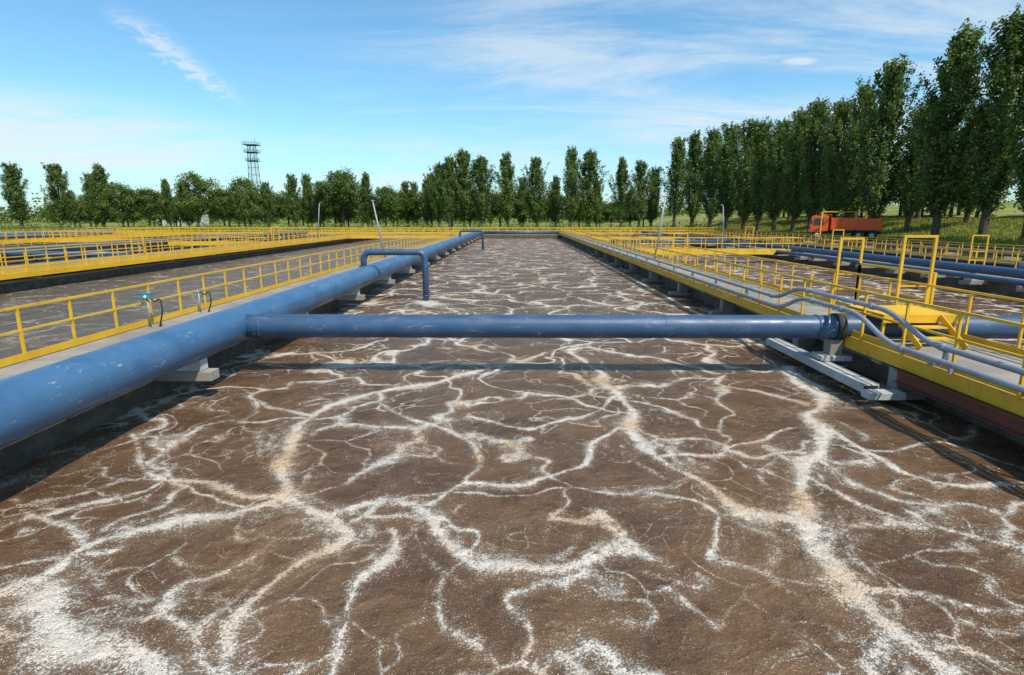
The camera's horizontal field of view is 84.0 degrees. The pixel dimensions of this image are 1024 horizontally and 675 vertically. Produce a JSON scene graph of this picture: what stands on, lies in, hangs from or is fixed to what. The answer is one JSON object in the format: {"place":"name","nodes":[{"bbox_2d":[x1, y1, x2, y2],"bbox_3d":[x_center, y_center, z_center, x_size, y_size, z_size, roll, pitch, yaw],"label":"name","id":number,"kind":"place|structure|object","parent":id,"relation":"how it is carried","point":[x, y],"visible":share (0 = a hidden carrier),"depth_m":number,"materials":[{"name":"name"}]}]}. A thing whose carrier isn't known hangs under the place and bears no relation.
{"place":"outdoors","nodes":[
{"label":"outdoors","id":0,"kind":"place"},
{"bbox_2d":[0,235,300,265],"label":"concrete tank wall","id":1,"kind":"structure","parent":0,"point":[53,259],"depth_m":50.92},
{"bbox_2d":[0,238,376,293],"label":"concrete tank wall","id":2,"kind":"structure","parent":0,"point":[15,284],"depth_m":37.71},
{"bbox_2d":[0,239,438,358],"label":"water","id":3,"kind":"structure","parent":0,"point":[40,337],"depth_m":28.14,"materials":[{"name":"liquid"}]},
{"bbox_2d":[0,248,455,474],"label":"concrete tank wall","id":4,"kind":"structure","parent":0,"point":[19,453],"depth_m":10.26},
{"bbox_2d":[0,234,464,379],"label":"concrete walkway","id":5,"kind":"structure","parent":4,"relation":"on","point":[31,364],"depth_m":14.48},
{"bbox_2d":[0,228,462,367],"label":"yellow railing","id":6,"kind":"object","parent":5,"relation":"on","point":[27,356],"visible":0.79,"depth_m":15.28,"materials":[{"name":"metal"}]},
{"bbox_2d":[152,234,481,380],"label":"concrete pipe brackets","id":7,"kind":"object","parent":4,"relation":"attached to","point":[199,370],"visible":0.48,"depth_m":11.62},
{"bbox_2d":[0,232,481,447],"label":"blue air main pipe","id":8,"kind":"object","parent":7,"relation":"on","point":[36,400],"visible":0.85,"depth_m":9.56,"materials":[{"name":"metal"}]},
{"bbox_2d":[359,249,429,300],"bbox_3d":[-5.192,-2.461,25.180,3.100,2.875,0.440,0,12,1],"label":"gooseneck pipe","id":9,"kind":"object","parent":8,"relation":"attached to","point":[365,254],"visible":0.97,"depth_m":24.84,"materials":[{"name":"metal"}]},
{"bbox_2d":[0,239,1023,674],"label":"water","id":10,"kind":"structure","parent":0,"point":[308,505],"depth_m":7.06,"materials":[{"name":"liquid"}]},
{"bbox_2d":[0,202,1023,247],"bbox_3d":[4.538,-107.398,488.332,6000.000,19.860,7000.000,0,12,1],"label":"ground","id":11,"kind":"structure","parent":0,"point":[1006,212],"depth_m":182.47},
{"bbox_2d":[0,161,31,226],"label":"poplar tree","id":12,"kind":"object","parent":11,"relation":"on","point":[13,188],"visible":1,"depth_m":148.37,"materials":[{"name":"green plant"}]},
{"bbox_2d":[40,162,78,224],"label":"poplar tree","id":13,"kind":"object","parent":11,"relation":"on","point":[60,200],"visible":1,"depth_m":149.08,"materials":[{"name":"green plant"}]},
{"bbox_2d":[68,193,91,226],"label":"broadleaf tree","id":14,"kind":"object","parent":11,"relation":"on","point":[79,213],"visible":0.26,"depth_m":160.17,"materials":[{"name":"green plant"}]},
{"bbox_2d":[79,171,100,226],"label":"poplar tree","id":15,"kind":"object","parent":11,"relation":"on","point":[88,211],"visible":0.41,"depth_m":151.66,"materials":[{"name":"green plant"}]},
{"bbox_2d":[84,162,119,226],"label":"poplar tree","id":16,"kind":"object","parent":11,"relation":"on","point":[98,175],"visible":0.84,"depth_m":147.48,"materials":[{"name":"green plant"}]},
{"bbox_2d":[96,180,148,226],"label":"broadleaf tree","id":17,"kind":"object","parent":11,"relation":"on","point":[120,205],"visible":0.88,"depth_m":145.18,"materials":[{"name":"green plant"}]},
{"bbox_2d":[122,185,167,224],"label":"broadleaf tree","id":18,"kind":"object","parent":11,"relation":"on","point":[148,211],"visible":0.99,"depth_m":147.38,"materials":[{"name":"green plant"}]},
{"bbox_2d":[158,178,175,226],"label":"poplar tree","id":19,"kind":"object","parent":11,"relation":"on","point":[170,216],"visible":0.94,"depth_m":151.07,"materials":[{"name":"green plant"}]},
{"bbox_2d":[169,170,222,226],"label":"broadleaf tree","id":20,"kind":"object","parent":11,"relation":"on","point":[195,201],"visible":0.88,"depth_m":145.71,"materials":[{"name":"green plant"}]},
{"bbox_2d":[199,186,238,229],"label":"broadleaf tree","id":21,"kind":"object","parent":11,"relation":"on","point":[221,202],"visible":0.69,"depth_m":146.76,"materials":[{"name":"green plant"}]},
{"bbox_2d":[225,171,260,228],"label":"broadleaf tree","id":22,"kind":"object","parent":11,"relation":"on","point":[239,186],"visible":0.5,"depth_m":147.28,"materials":[{"name":"green plant"}]},
{"bbox_2d":[228,188,266,224],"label":"broadleaf tree","id":23,"kind":"object","parent":11,"relation":"on","point":[256,212],"visible":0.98,"depth_m":145.02,"materials":[{"name":"green plant"}]},
{"bbox_2d":[252,181,276,229],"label":"poplar tree","id":24,"kind":"object","parent":11,"relation":"on","point":[265,189],"visible":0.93,"depth_m":147.71,"materials":[{"name":"green plant"}]},
{"bbox_2d":[269,191,302,224],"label":"broadleaf tree","id":25,"kind":"object","parent":11,"relation":"on","point":[283,208],"visible":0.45,"depth_m":168.00,"materials":[{"name":"green plant"}]},
{"bbox_2d":[283,173,300,229],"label":"poplar tree","id":26,"kind":"object","parent":11,"relation":"on","point":[291,198],"visible":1,"depth_m":148.38,"materials":[{"name":"green plant"}]},
{"bbox_2d":[298,173,314,228],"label":"poplar tree","id":27,"kind":"object","parent":11,"relation":"on","point":[306,198],"visible":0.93,"depth_m":149.38,"materials":[{"name":"green plant"}]},
{"bbox_2d":[310,180,326,228],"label":"poplar tree","id":28,"kind":"object","parent":11,"relation":"on","point":[315,201],"visible":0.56,"depth_m":147.77,"materials":[{"name":"green plant"}]},
{"bbox_2d":[315,166,365,226],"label":"broadleaf tree","id":29,"kind":"object","parent":11,"relation":"on","point":[348,193],"visible":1,"depth_m":143.93,"materials":[{"name":"green plant"}]},
{"bbox_2d":[0,215,720,231],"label":"shrubs","id":30,"kind":"object","parent":11,"relation":"on","point":[35,228],"visible":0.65,"depth_m":129.85,"materials":[{"name":"green plant"}]},
{"bbox_2d":[357,171,376,229],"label":"poplar tree","id":31,"kind":"object","parent":11,"relation":"on","point":[365,211],"visible":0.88,"depth_m":147.37,"materials":[{"name":"green plant"}]},
{"bbox_2d":[366,185,401,228],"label":"broadleaf tree","id":32,"kind":"object","parent":11,"relation":"on","point":[382,205],"visible":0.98,"depth_m":146.61,"materials":[{"name":"green plant"}]},
{"bbox_2d":[422,173,436,226],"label":"poplar tree","id":33,"kind":"object","parent":11,"relation":"on","point":[428,212],"visible":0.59,"depth_m":154.78,"materials":[{"name":"green plant"}]},
{"bbox_2d":[426,161,450,229],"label":"poplar tree","id":34,"kind":"object","parent":11,"relation":"on","point":[438,213],"visible":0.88,"depth_m":147.72,"materials":[{"name":"green plant"}]},
{"bbox_2d":[437,155,463,228],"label":"poplar tree","id":35,"kind":"object","parent":11,"relation":"on","point":[450,206],"visible":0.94,"depth_m":146.96,"materials":[{"name":"green plant"}]},
{"bbox_2d":[444,147,478,229],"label":"poplar tree","id":36,"kind":"object","parent":11,"relation":"on","point":[463,205],"visible":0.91,"depth_m":146.51,"materials":[{"name":"green plant"}]},
{"bbox_2d":[464,155,498,228],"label":"poplar tree","id":37,"kind":"object","parent":11,"relation":"on","point":[482,176],"visible":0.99,"depth_m":146.78,"materials":[{"name":"green plant"}]},
{"bbox_2d":[492,151,520,224],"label":"poplar tree","id":38,"kind":"object","parent":11,"relation":"on","point":[506,183],"visible":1,"depth_m":147.03,"materials":[{"name":"green plant"}]},
{"bbox_2d":[0,193,1014,223],"bbox_3d":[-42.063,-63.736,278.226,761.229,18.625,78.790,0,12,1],"label":"distant trees","id":39,"kind":"object","parent":11,"relation":"on","point":[37,214],"visible":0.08,"depth_m":268.77,"materials":[{"name":"green plant"}]},
{"bbox_2d":[518,156,555,229],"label":"poplar tree","id":40,"kind":"object","parent":11,"relation":"on","point":[534,181],"visible":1,"depth_m":146.52,"materials":[{"name":"green plant"}]},
{"bbox_2d":[546,174,562,228],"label":"poplar tree","id":41,"kind":"object","parent":11,"relation":"on","point":[555,199],"visible":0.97,"depth_m":154.88,"materials":[{"name":"green plant"}]},
{"bbox_2d":[562,144,581,226],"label":"poplar tree","id":42,"kind":"object","parent":11,"relation":"on","point":[571,173],"visible":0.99,"depth_m":145.61,"materials":[{"name":"green plant"}]},
{"bbox_2d":[573,148,608,224],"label":"poplar tree","id":43,"kind":"object","parent":11,"relation":"on","point":[588,203],"visible":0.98,"depth_m":146.65,"materials":[{"name":"green plant"}]},
{"bbox_2d":[607,156,638,229],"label":"poplar tree","id":44,"kind":"object","parent":11,"relation":"on","point":[622,175],"visible":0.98,"depth_m":146.19,"materials":[{"name":"green plant"}]},
{"bbox_2d":[628,160,654,229],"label":"poplar tree","id":45,"kind":"object","parent":11,"relation":"on","point":[641,194],"visible":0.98,"depth_m":146.07,"materials":[{"name":"green plant"}]},
{"bbox_2d":[645,165,663,225],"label":"poplar tree","id":46,"kind":"object","parent":11,"relation":"on","point":[652,212],"visible":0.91,"depth_m":150.40,"materials":[{"name":"green plant"}]},
{"bbox_2d":[657,136,689,226],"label":"poplar tree","id":47,"kind":"object","parent":11,"relation":"on","point":[679,151],"visible":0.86,"depth_m":146.69,"materials":[{"name":"green plant"}]},
{"bbox_2d":[679,129,706,226],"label":"poplar tree","id":48,"kind":"object","parent":11,"relation":"on","point":[695,150],"visible":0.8,"depth_m":136.95,"materials":[{"name":"green plant"}]},
{"bbox_2d":[694,125,723,226],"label":"poplar tree","id":49,"kind":"object","parent":11,"relation":"on","point":[712,141],"visible":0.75,"depth_m":128.13,"materials":[{"name":"green plant"}]},
{"bbox_2d":[711,121,739,228],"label":"poplar tree","id":50,"kind":"object","parent":11,"relation":"on","point":[724,194],"visible":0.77,"depth_m":120.39,"materials":[{"name":"green plant"}]},
{"bbox_2d":[726,116,773,229],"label":"poplar tree","id":51,"kind":"object","parent":11,"relation":"on","point":[742,180],"visible":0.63,"depth_m":112.74,"materials":[{"name":"green plant"}]},
{"bbox_2d":[742,119,774,230],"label":"poplar tree","id":52,"kind":"object","parent":11,"relation":"on","point":[760,146],"visible":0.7,"depth_m":105.78,"materials":[{"name":"green plant"}]},
{"bbox_2d":[757,115,794,230],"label":"poplar tree","id":53,"kind":"object","parent":11,"relation":"on","point":[776,143],"visible":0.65,"depth_m":100.26,"materials":[{"name":"green plant"}]},
{"bbox_2d":[776,104,813,231],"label":"poplar tree","id":54,"kind":"object","parent":11,"relation":"on","point":[793,209],"visible":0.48,"depth_m":93.83,"materials":[{"name":"green plant"}]},
{"bbox_2d":[791,95,844,231],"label":"poplar tree","id":55,"kind":"object","parent":11,"relation":"on","point":[811,164],"visible":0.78,"depth_m":88.55,"materials":[{"name":"green plant"}]},
{"bbox_2d":[814,95,855,230],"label":"poplar tree","id":56,"kind":"object","parent":11,"relation":"on","point":[832,138],"visible":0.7,"depth_m":83.95,"materials":[{"name":"green plant"}]},
{"bbox_2d":[830,76,877,233],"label":"poplar tree","id":57,"kind":"object","parent":11,"relation":"on","point":[849,188],"visible":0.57,"depth_m":79.74,"materials":[{"name":"green plant"}]},
{"bbox_2d":[728,235,1023,260],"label":"concrete perimeter wall","id":58,"kind":"structure","parent":11,"relation":"on","point":[930,251],"depth_m":50.67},
{"bbox_2d":[0,230,115,238],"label":"blue air main pipe","id":59,"kind":"object","parent":58,"relation":"on","point":[20,234],"visible":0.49,"depth_m":88.35,"materials":[{"name":"metal"}]},
{"bbox_2d":[0,233,195,244],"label":"steel walkway","id":60,"kind":"structure","parent":58,"relation":"on","point":[21,242],"depth_m":80.41,"materials":[{"name":"metal"}]},
{"bbox_2d":[0,227,195,241],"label":"yellow railing","id":61,"kind":"object","parent":60,"relation":"on","point":[5,240],"visible":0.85,"depth_m":76.37,"materials":[{"name":"metal"}]},
{"bbox_2d":[2,234,301,258],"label":"concrete walkway","id":62,"kind":"structure","parent":58,"relation":"on","point":[164,244],"depth_m":60.35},
{"bbox_2d":[0,228,287,246],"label":"yellow railing","id":63,"kind":"object","parent":62,"relation":"on","point":[44,243],"visible":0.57,"depth_m":59.11,"materials":[{"name":"metal"}]},
{"bbox_2d":[0,230,307,250],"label":"blue air main pipe","id":64,"kind":"object","parent":58,"relation":"on","point":[121,245],"visible":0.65,"depth_m":54.85,"materials":[{"name":"metal"}]},
{"bbox_2d":[0,251,133,256],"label":"cross pipe","id":65,"kind":"object","parent":64,"relation":"attached to","point":[20,253],"visible":0.81,"depth_m":39.77,"materials":[{"name":"metal"}]},
{"bbox_2d":[0,233,378,279],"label":"steel walkway","id":66,"kind":"structure","parent":58,"relation":"on","point":[55,270],"depth_m":37.13,"materials":[{"name":"metal"}]},
{"bbox_2d":[0,227,363,269],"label":"yellow railing","id":67,"kind":"object","parent":66,"relation":"on","point":[78,260],"visible":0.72,"depth_m":40.34,"materials":[{"name":"metal"}]},
{"bbox_2d":[0,227,376,273],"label":"yellow railing","id":68,"kind":"object","parent":66,"relation":"on","point":[27,269],"visible":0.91,"depth_m":37.61,"materials":[{"name":"metal"}]},
{"bbox_2d":[113,234,715,238],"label":"end walkway","id":69,"kind":"structure","parent":58,"relation":"on","point":[522,236],"depth_m":102.47,"materials":[{"name":"concrete"}]},
{"bbox_2d":[88,227,716,233],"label":"yellow railing","id":70,"kind":"object","parent":69,"relation":"on","point":[333,229],"visible":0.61,"depth_m":102.59,"materials":[{"name":"metal"}]},
{"bbox_2d":[102,227,714,232],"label":"yellow railing","id":71,"kind":"object","parent":69,"relation":"on","point":[417,229],"visible":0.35,"depth_m":104.14,"materials":[{"name":"metal"}]},
{"bbox_2d":[641,231,1023,278],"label":"blue air main pipe","id":72,"kind":"object","parent":58,"relation":"on","point":[988,270],"visible":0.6,"depth_m":33.48,"materials":[{"name":"metal"}]},
{"bbox_2d":[661,235,1023,279],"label":"concrete walkway","id":73,"kind":"structure","parent":58,"relation":"on","point":[910,265],"depth_m":32.97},
{"bbox_2d":[639,234,1023,291],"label":"blue distribution pipe","id":74,"kind":"object","parent":73,"relation":"on","point":[943,273],"visible":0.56,"depth_m":32.48,"materials":[{"name":"metal"}]},
{"bbox_2d":[661,228,1023,267],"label":"yellow railing","id":75,"kind":"object","parent":73,"relation":"on","point":[975,257],"visible":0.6,"depth_m":39.80,"materials":[{"name":"metal"}]},
{"bbox_2d":[686,227,1023,262],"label":"yellow railing","id":76,"kind":"object","parent":58,"relation":"on","point":[895,251],"visible":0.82,"depth_m":46.20,"materials":[{"name":"metal"}]},
{"bbox_2d":[709,231,1023,260],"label":"blue air main pipe","id":77,"kind":"object","parent":58,"relation":"on","point":[952,251],"visible":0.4,"depth_m":50.94,"materials":[{"name":"metal"}]},
{"bbox_2d":[709,230,1023,260],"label":"yellow railing","id":78,"kind":"object","parent":58,"relation":"on","point":[889,245],"visible":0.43,"depth_m":51.22,"materials":[{"name":"metal"}]},
{"bbox_2d":[845,51,936,218],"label":"poplar tree","id":79,"kind":"object","parent":11,"relation":"on","point":[882,157],"visible":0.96,"depth_m":72.33,"materials":[{"name":"green plant"}]},
{"bbox_2d":[892,102,932,231],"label":"poplar tree","id":80,"kind":"object","parent":11,"relation":"on","point":[908,202],"visible":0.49,"depth_m":71.72,"materials":[{"name":"green plant"}]},
{"bbox_2d":[903,18,997,238],"bbox_3d":[48.503,-22.223,62.744,7.364,23.700,9.308,-11,16,-42],"label":"poplar tree","id":81,"kind":"object","parent":11,"relation":"on","point":[961,72],"visible":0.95,"depth_m":61.99,"materials":[{"name":"green plant"}]},
{"bbox_2d":[949,102,1000,222],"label":"poplar tree","id":82,"kind":"object","parent":11,"relation":"on","point":[964,201],"visible":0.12,"depth_m":68.28,"materials":[{"name":"green plant"}]},
{"bbox_2d":[961,3,1023,237],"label":"poplar tree","id":83,"kind":"object","parent":11,"relation":"on","point":[1006,66],"visible":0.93,"depth_m":57.09,"materials":[{"name":"green plant"}]},
{"bbox_2d":[997,89,1023,240],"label":"poplar tree","id":84,"kind":"object","parent":11,"relation":"on","point":[1017,162],"visible":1,"depth_m":53.84,"materials":[{"name":"green plant"}]},
{"bbox_2d":[0,0,1023,214],"label":"sky","id":85,"kind":"structure","parent":0,"point":[147,91],"materials":[{"name":"blue"}]},
{"bbox_2d":[571,239,1023,444],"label":"concrete tank wall","id":86,"kind":"structure","parent":0,"point":[862,363],"depth_m":13.42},
{"bbox_2d":[560,236,925,399],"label":"concrete wall brackets","id":87,"kind":"object","parent":86,"relation":"attached to","point":[727,308],"visible":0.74,"depth_m":21.09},
{"bbox_2d":[559,233,1023,416],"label":"steel walkway","id":88,"kind":"structure","parent":86,"relation":"on","point":[997,397],"depth_m":11.82,"materials":[{"name":"metal"}]},
{"bbox_2d":[646,251,794,253],"bbox_3d":[16.981,-7.019,46.963,13.300,0.250,1.112,0,12,1],"label":"yellow footbridge","id":89,"kind":"object","parent":88,"relation":"attached to","point":[735,252],"visible":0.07,"depth_m":46.41,"materials":[{"name":"paint"}]},
{"bbox_2d":[638,237,802,250],"bbox_3d":[16.974,-7.547,46.313,13.296,1.171,0.080,0,12,1],"label":"yellow railing","id":90,"kind":"object","parent":89,"relation":"on","point":[738,249],"visible":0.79,"depth_m":46.33,"materials":[{"name":"metal"}]},
{"bbox_2d":[559,231,1023,393],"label":"galvanised service pipes","id":91,"kind":"object","parent":88,"relation":"on","point":[946,349],"visible":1,"depth_m":11.42,"materials":[{"name":"metal"}]},
{"bbox_2d":[560,227,1023,401],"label":"yellow railing","id":92,"kind":"object","parent":88,"relation":"on","point":[861,336],"visible":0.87,"depth_m":12.29,"materials":[{"name":"metal"}]},
{"bbox_2d":[572,227,1023,355],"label":"yellow railing","id":93,"kind":"object","parent":88,"relation":"on","point":[1017,349],"visible":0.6,"depth_m":17.28,"materials":[{"name":"metal"}]},
{"bbox_2d":[832,238,864,303],"bbox_3d":[10.030,-1.922,16.977,0.710,2.090,0.060,0,12,1],"label":"yellow gate frame","id":94,"kind":"object","parent":88,"relation":"on","point":[839,257],"visible":0.67,"depth_m":16.87,"materials":[{"name":"paint"}]},
{"bbox_2d":[854,263,936,308],"bbox_3d":[10.341,-1.070,15.569,0.060,1.700,3.160,0,12,1],"label":"railing","id":95,"kind":"object","parent":94,"relation":"attached to","point":[932,291],"visible":0.61,"depth_m":14.92,"materials":[{"name":"metal"}]},
{"bbox_2d":[843,304,968,349],"bbox_3d":[8.943,-0.348,13.152,1.650,0.641,3.222,0,12,1],"label":"step over platform","id":96,"kind":"object","parent":88,"relation":"on","point":[919,314],"visible":0.59,"depth_m":12.40,"materials":[{"name":"yellow paint"}]},
{"bbox_2d":[894,235,938,307],"bbox_3d":[9.852,-1.364,13.928,0.810,2.250,0.060,0,12,1],"label":"yellow gate frame","id":97,"kind":"object","parent":88,"relation":"on","point":[932,263],"visible":0.64,"depth_m":13.83,"materials":[{"name":"paint"}]},
{"bbox_2d":[893,369,1023,437],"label":"red steel beam","id":98,"kind":"structure","parent":88,"relation":"attached to","point":[1004,420],"depth_m":9.51,"materials":[{"name":"metal"}]},
{"bbox_2d":[605,240,1023,348],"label":"water","id":99,"kind":"structure","parent":0,"point":[981,304],"depth_m":31.06,"materials":[{"name":"liquid"}]},
{"bbox_2d":[766,338,878,391],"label":"steel channel beam","id":100,"kind":"structure","parent":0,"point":[846,376],"depth_m":12.82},
{"bbox_2d":[811,338,906,399],"bbox_3d":[7.366,0.594,12.215,0.737,0.700,2.764,1,12,5],"label":"pipe saddle","id":101,"kind":"object","parent":100,"relation":"on","point":[832,350],"visible":0.91,"depth_m":13.06,"materials":[{"name":"grey concrete"}]},
{"bbox_2d":[245,313,1023,339],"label":"cross pipe","id":102,"kind":"object","parent":101,"relation":"on","point":[837,326],"visible":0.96,"depth_m":12.99,"materials":[{"name":"metal"}]},
{"bbox_2d":[641,226,1023,251],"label":"service road","id":103,"kind":"structure","parent":0,"point":[1004,249],"depth_m":60.55,"materials":[{"name":"asphalt"}]},
{"bbox_2d":[807,215,883,238],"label":"dump truck","id":104,"kind":"object","parent":103,"relation":"on","point":[867,227],"visible":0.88,"depth_m":69.51,"materials":[{"name":"orange paint"}]},
{"bbox_2d":[688,234,1014,267],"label":"concrete walkway","id":105,"kind":"structure","parent":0,"point":[989,263],"depth_m":45.39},
{"bbox_2d":[685,244,1023,297],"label":"concrete tank wall","id":106,"kind":"structure","parent":0,"point":[1001,288],"depth_m":33.17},
{"bbox_2d":[641,234,987,284],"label":"concrete pipe brackets","id":107,"kind":"object","parent":106,"relation":"attached to","point":[966,281],"visible":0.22,"depth_m":33.96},
{"bbox_2d":[703,217,1023,247],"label":"meadow grass","id":108,"kind":"structure","parent":0,"point":[1003,224],"depth_m":70.28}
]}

